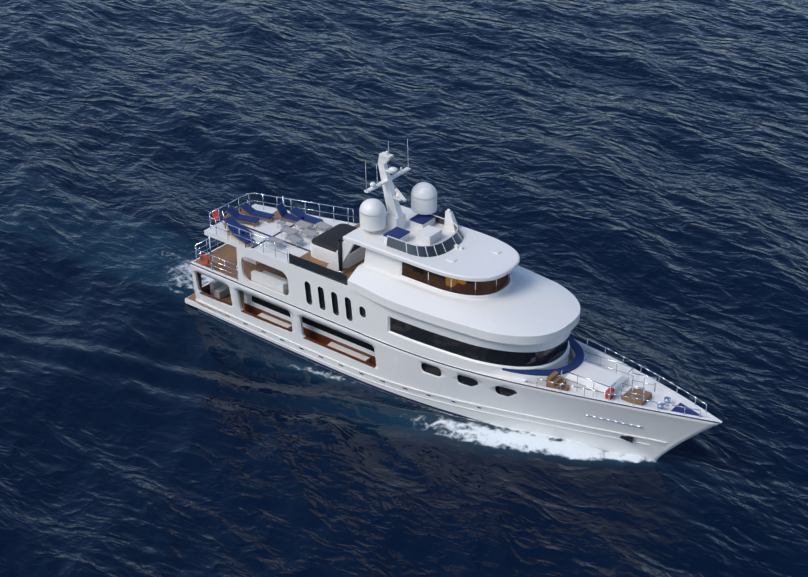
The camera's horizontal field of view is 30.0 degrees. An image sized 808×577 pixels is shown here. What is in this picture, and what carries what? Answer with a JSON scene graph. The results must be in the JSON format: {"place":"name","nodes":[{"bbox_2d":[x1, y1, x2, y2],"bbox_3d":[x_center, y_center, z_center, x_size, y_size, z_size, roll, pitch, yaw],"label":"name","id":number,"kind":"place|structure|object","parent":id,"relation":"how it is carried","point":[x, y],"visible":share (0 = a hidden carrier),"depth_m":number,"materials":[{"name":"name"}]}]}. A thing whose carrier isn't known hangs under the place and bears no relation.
{"place":"outdoors","nodes":[
{"label":"outdoors","id":0,"kind":"place"},
{"bbox_2d":[197,280,378,379],"bbox_3d":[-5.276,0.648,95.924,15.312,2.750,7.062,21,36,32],"label":"main deck cabin","id":1,"kind":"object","parent":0,"point":[340,341],"depth_m":94.01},
{"bbox_2d":[0,0,807,576],"bbox_3d":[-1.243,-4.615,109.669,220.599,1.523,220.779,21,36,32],"label":"sea water","id":2,"kind":"structure","parent":0,"point":[630,176],"depth_m":104.42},
{"bbox_2d":[190,243,721,460],"bbox_3d":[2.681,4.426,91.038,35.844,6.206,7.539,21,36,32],"label":"yacht hull","id":3,"kind":"object","parent":2,"relation":"on","point":[395,365],"visible":0.5,"depth_m":85.95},
{"bbox_2d":[185,293,196,307],"bbox_3d":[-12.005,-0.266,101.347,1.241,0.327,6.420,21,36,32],"label":"swim platform","id":4,"kind":"structure","parent":3,"relation":"attached to","point":[190,300],"depth_m":99.28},
{"bbox_2d":[200,254,208,264],"bbox_3d":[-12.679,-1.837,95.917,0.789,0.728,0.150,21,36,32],"label":"life ring","id":5,"kind":"object","parent":3,"relation":"on","point":[206,257],"visible":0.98,"depth_m":95.83,"materials":[{"name":"red plastic"}]},
{"bbox_2d":[194,244,304,294],"bbox_3d":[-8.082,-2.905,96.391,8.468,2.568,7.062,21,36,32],"label":"upper deck cabin","id":6,"kind":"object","parent":3,"relation":"on","point":[267,276],"depth_m":95.99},
{"bbox_2d":[195,196,283,280],"bbox_3d":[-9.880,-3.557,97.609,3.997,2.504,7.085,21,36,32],"label":"railing","id":7,"kind":"object","parent":6,"relation":"on","point":[211,256],"visible":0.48,"depth_m":95.66,"materials":[{"name":"silver metal"}]},
{"bbox_2d":[199,292,375,367],"bbox_3d":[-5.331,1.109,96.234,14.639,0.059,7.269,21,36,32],"label":"yacht cap rails","id":8,"kind":"object","parent":3,"relation":"on","point":[290,330],"visible":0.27,"depth_m":93.53,"materials":[{"name":"brown wood"}]},
{"bbox_2d":[204,204,570,374],"bbox_3d":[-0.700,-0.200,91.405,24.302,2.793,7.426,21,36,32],"label":"upper deck","id":9,"kind":"structure","parent":3,"relation":"on","point":[331,300],"depth_m":88.27,"materials":[{"name":"white paint"}]},
{"bbox_2d":[223,216,251,236],"bbox_3d":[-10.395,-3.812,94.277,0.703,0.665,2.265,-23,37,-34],"label":"lounger","id":10,"kind":"object","parent":9,"relation":"on","point":[230,220],"visible":0.58,"depth_m":94.55,"materials":[{"name":"blue fabric"}]},
{"bbox_2d":[228,223,254,247],"bbox_3d":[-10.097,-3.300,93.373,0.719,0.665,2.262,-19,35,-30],"label":"lounger","id":11,"kind":"object","parent":9,"relation":"on","point":[234,230],"visible":0.77,"depth_m":93.36,"materials":[{"name":"blue fabric"}]},
{"bbox_2d":[224,206,259,226],"bbox_3d":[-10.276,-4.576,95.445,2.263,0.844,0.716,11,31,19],"label":"lounger","id":12,"kind":"object","parent":9,"relation":"on","point":[234,213],"visible":0.9,"depth_m":95.34,"materials":[{"name":"blue fabric"}]},
{"bbox_2d":[239,203,273,222],"bbox_3d":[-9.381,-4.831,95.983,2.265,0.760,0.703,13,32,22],"label":"lounger","id":13,"kind":"object","parent":9,"relation":"on","point":[247,209],"visible":0.94,"depth_m":95.91,"materials":[{"name":"blue fabric"}]},
{"bbox_2d":[265,236,283,250],"bbox_3d":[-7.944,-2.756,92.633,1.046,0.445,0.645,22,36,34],"label":"sun table","id":14,"kind":"object","parent":9,"relation":"on","point":[272,238],"visible":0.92,"depth_m":92.52,"materials":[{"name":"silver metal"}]},
{"bbox_2d":[276,220,285,227],"bbox_3d":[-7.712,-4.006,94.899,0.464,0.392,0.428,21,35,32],"label":"side table","id":15,"kind":"object","parent":9,"relation":"on","point":[281,222],"visible":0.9,"depth_m":94.77,"materials":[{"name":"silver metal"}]},
{"bbox_2d":[209,193,353,261],"bbox_3d":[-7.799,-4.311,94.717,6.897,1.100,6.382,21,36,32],"label":"railing","id":16,"kind":"object","parent":9,"relation":"on","point":[263,209],"visible":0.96,"depth_m":95.14,"materials":[{"name":"silver metal"}]},
{"bbox_2d":[212,211,223,220],"bbox_3d":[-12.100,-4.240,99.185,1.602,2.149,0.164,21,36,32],"label":"flag","id":17,"kind":"object","parent":16,"relation":"attached to","point":[215,214],"visible":0.6,"depth_m":98.91,"materials":[{"name":"red fabric"}]},
{"bbox_2d":[272,202,304,221],"bbox_3d":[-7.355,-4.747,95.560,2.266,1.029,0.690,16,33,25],"label":"lounger","id":18,"kind":"object","parent":9,"relation":"on","point":[281,212],"visible":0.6,"depth_m":95.52,"materials":[{"name":"blue fabric"}]},
{"bbox_2d":[280,226,298,236],"bbox_3d":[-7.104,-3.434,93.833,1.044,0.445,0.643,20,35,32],"label":"sun table","id":19,"kind":"object","parent":9,"relation":"on","point":[289,230],"visible":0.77,"depth_m":93.68,"materials":[{"name":"silver metal"}]},
{"bbox_2d":[284,234,303,248],"bbox_3d":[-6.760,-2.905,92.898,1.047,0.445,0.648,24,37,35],"label":"sun table","id":20,"kind":"object","parent":9,"relation":"on","point":[294,238],"visible":1,"depth_m":92.75,"materials":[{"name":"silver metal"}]},
{"bbox_2d":[240,223,364,284],"bbox_3d":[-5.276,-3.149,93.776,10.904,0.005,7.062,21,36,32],"label":"deck floor","id":21,"kind":"structure","parent":9,"relation":"on","point":[349,271],"depth_m":91.42,"materials":[{"name":"brown wood"}]},
{"bbox_2d":[289,253,346,284],"bbox_3d":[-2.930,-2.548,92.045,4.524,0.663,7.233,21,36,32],"label":"bulwark panel","id":22,"kind":"object","parent":21,"relation":"on","point":[336,276],"visible":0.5,"depth_m":89.52,"materials":[{"name":"black glass"}]},
{"bbox_2d":[310,223,365,267],"bbox_3d":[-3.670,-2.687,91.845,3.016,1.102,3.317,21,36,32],"label":"bar","id":23,"kind":"object","parent":21,"relation":"on","point":[324,248],"visible":0.5,"depth_m":91.03,"materials":[{"name":"plastic"}]},
{"bbox_2d":[326,240,354,271],"bbox_3d":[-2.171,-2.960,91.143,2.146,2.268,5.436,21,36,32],"label":"yacht roof struts","id":24,"kind":"object","parent":21,"relation":"on","point":[347,247],"visible":0.25,"depth_m":89.18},
{"bbox_2d":[337,237,343,273],"bbox_3d":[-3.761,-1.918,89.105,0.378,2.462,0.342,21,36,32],"label":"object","id":25,"kind":"object","parent":21,"relation":"on","point":[339,243],"visible":0.9,"depth_m":88.97,"materials":[{"name":"black metal"}]},
{"bbox_2d":[294,220,312,228],"bbox_3d":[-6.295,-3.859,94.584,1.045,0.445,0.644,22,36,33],"label":"sun table","id":26,"kind":"object","parent":9,"relation":"on","point":[303,224],"visible":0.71,"depth_m":94.42,"materials":[{"name":"silver metal"}]},
{"bbox_2d":[290,207,323,227],"bbox_3d":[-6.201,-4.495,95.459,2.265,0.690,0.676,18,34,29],"label":"lounger","id":27,"kind":"object","parent":9,"relation":"on","point":[296,212],"visible":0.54,"depth_m":95.44,"materials":[{"name":"blue fabric"}]},
{"bbox_2d":[300,228,318,238],"bbox_3d":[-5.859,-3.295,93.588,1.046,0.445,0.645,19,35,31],"label":"sun table","id":28,"kind":"object","parent":9,"relation":"on","point":[309,232],"visible":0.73,"depth_m":93.44,"materials":[{"name":"silver metal"}]},
{"bbox_2d":[314,221,332,230],"bbox_3d":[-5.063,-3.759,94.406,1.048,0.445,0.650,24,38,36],"label":"sun table","id":29,"kind":"object","parent":9,"relation":"on","point":[323,225],"visible":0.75,"depth_m":94.27,"materials":[{"name":"silver metal"}]},
{"bbox_2d":[347,263,579,344],"bbox_3d":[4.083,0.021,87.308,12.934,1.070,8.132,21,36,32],"label":"superstructure roof","id":30,"kind":"structure","parent":9,"relation":"on","point":[528,307],"depth_m":85.01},
{"bbox_2d":[364,248,511,298],"bbox_3d":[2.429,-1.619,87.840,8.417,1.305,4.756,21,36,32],"label":"wheelhouse","id":31,"kind":"object","parent":30,"relation":"on","point":[437,282],"visible":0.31,"depth_m":85.94,"materials":[{"name":"glass"}]},
{"bbox_2d":[343,205,519,281],"bbox_3d":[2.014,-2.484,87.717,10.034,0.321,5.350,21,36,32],"label":"wheelhouse roof","id":32,"kind":"structure","parent":31,"relation":"on","point":[478,260],"depth_m":86.44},
{"bbox_2d":[359,198,385,232],"bbox_3d":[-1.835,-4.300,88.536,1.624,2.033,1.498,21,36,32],"label":"radar dome","id":33,"kind":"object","parent":32,"relation":"on","point":[372,213],"visible":1,"depth_m":87.96,"materials":[{"name":"white plastic"}]},
{"bbox_2d":[364,139,410,229],"bbox_3d":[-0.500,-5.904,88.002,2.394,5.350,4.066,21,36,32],"label":"yacht mast","id":34,"kind":"object","parent":32,"relation":"on","point":[395,215],"visible":1,"depth_m":88.25,"materials":[{"name":"white metal"}]},
{"bbox_2d":[411,182,437,214],"bbox_3d":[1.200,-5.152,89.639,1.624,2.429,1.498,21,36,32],"label":"radar dome","id":35,"kind":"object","parent":34,"relation":"on","point":[424,195],"visible":0.98,"depth_m":88.96,"materials":[{"name":"white plastic"}]},
{"bbox_2d":[383,214,463,256],"bbox_3d":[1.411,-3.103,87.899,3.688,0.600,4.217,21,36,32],"label":"flybridge","id":36,"kind":"object","parent":32,"relation":"on","point":[428,234],"visible":0.9,"depth_m":87.41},
{"bbox_2d":[444,209,500,262],"bbox_3d":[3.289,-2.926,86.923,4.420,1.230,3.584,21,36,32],"label":"roof fittings","id":37,"kind":"object","parent":32,"relation":"on","point":[449,217],"visible":1,"depth_m":88.85,"materials":[{"name":"white plastic"}]},
{"bbox_2d":[190,263,719,444],"bbox_3d":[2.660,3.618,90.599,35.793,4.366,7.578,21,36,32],"label":"rub rail","id":38,"kind":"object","parent":3,"relation":"attached to","point":[627,437],"depth_m":89.04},
{"bbox_2d":[499,335,584,386],"bbox_3d":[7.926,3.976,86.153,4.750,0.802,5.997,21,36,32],"label":"bow seating","id":39,"kind":"object","parent":3,"relation":"on","point":[532,376],"visible":0.46,"depth_m":84.36,"materials":[{"name":"blue fabric"}]},
{"bbox_2d":[546,361,670,409],"bbox_3d":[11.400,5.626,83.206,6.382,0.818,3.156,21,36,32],"label":"yacht foredeck fittings","id":40,"kind":"object","parent":3,"relation":"on","point":[596,373],"visible":0.62,"depth_m":83.70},
{"bbox_2d":[536,339,706,417],"bbox_3d":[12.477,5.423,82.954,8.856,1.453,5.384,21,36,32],"label":"yacht rails","id":41,"kind":"object","parent":3,"relation":"on","point":[627,384],"visible":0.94,"depth_m":82.88,"materials":[{"name":"silver metal"}]},
{"bbox_2d":[605,387,613,399],"bbox_3d":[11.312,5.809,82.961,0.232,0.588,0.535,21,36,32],"label":"lifebuoy","id":42,"kind":"object","parent":41,"relation":"attached to","point":[611,395],"visible":0.57,"depth_m":82.83,"materials":[{"name":"red plastic"}]},
{"bbox_2d":[671,403,702,416],"bbox_3d":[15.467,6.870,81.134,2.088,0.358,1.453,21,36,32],"label":"bow cushion","id":43,"kind":"object","parent":3,"relation":"on","point":[681,410],"visible":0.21,"depth_m":81.35,"materials":[{"name":"blue fabric"}]}
]}

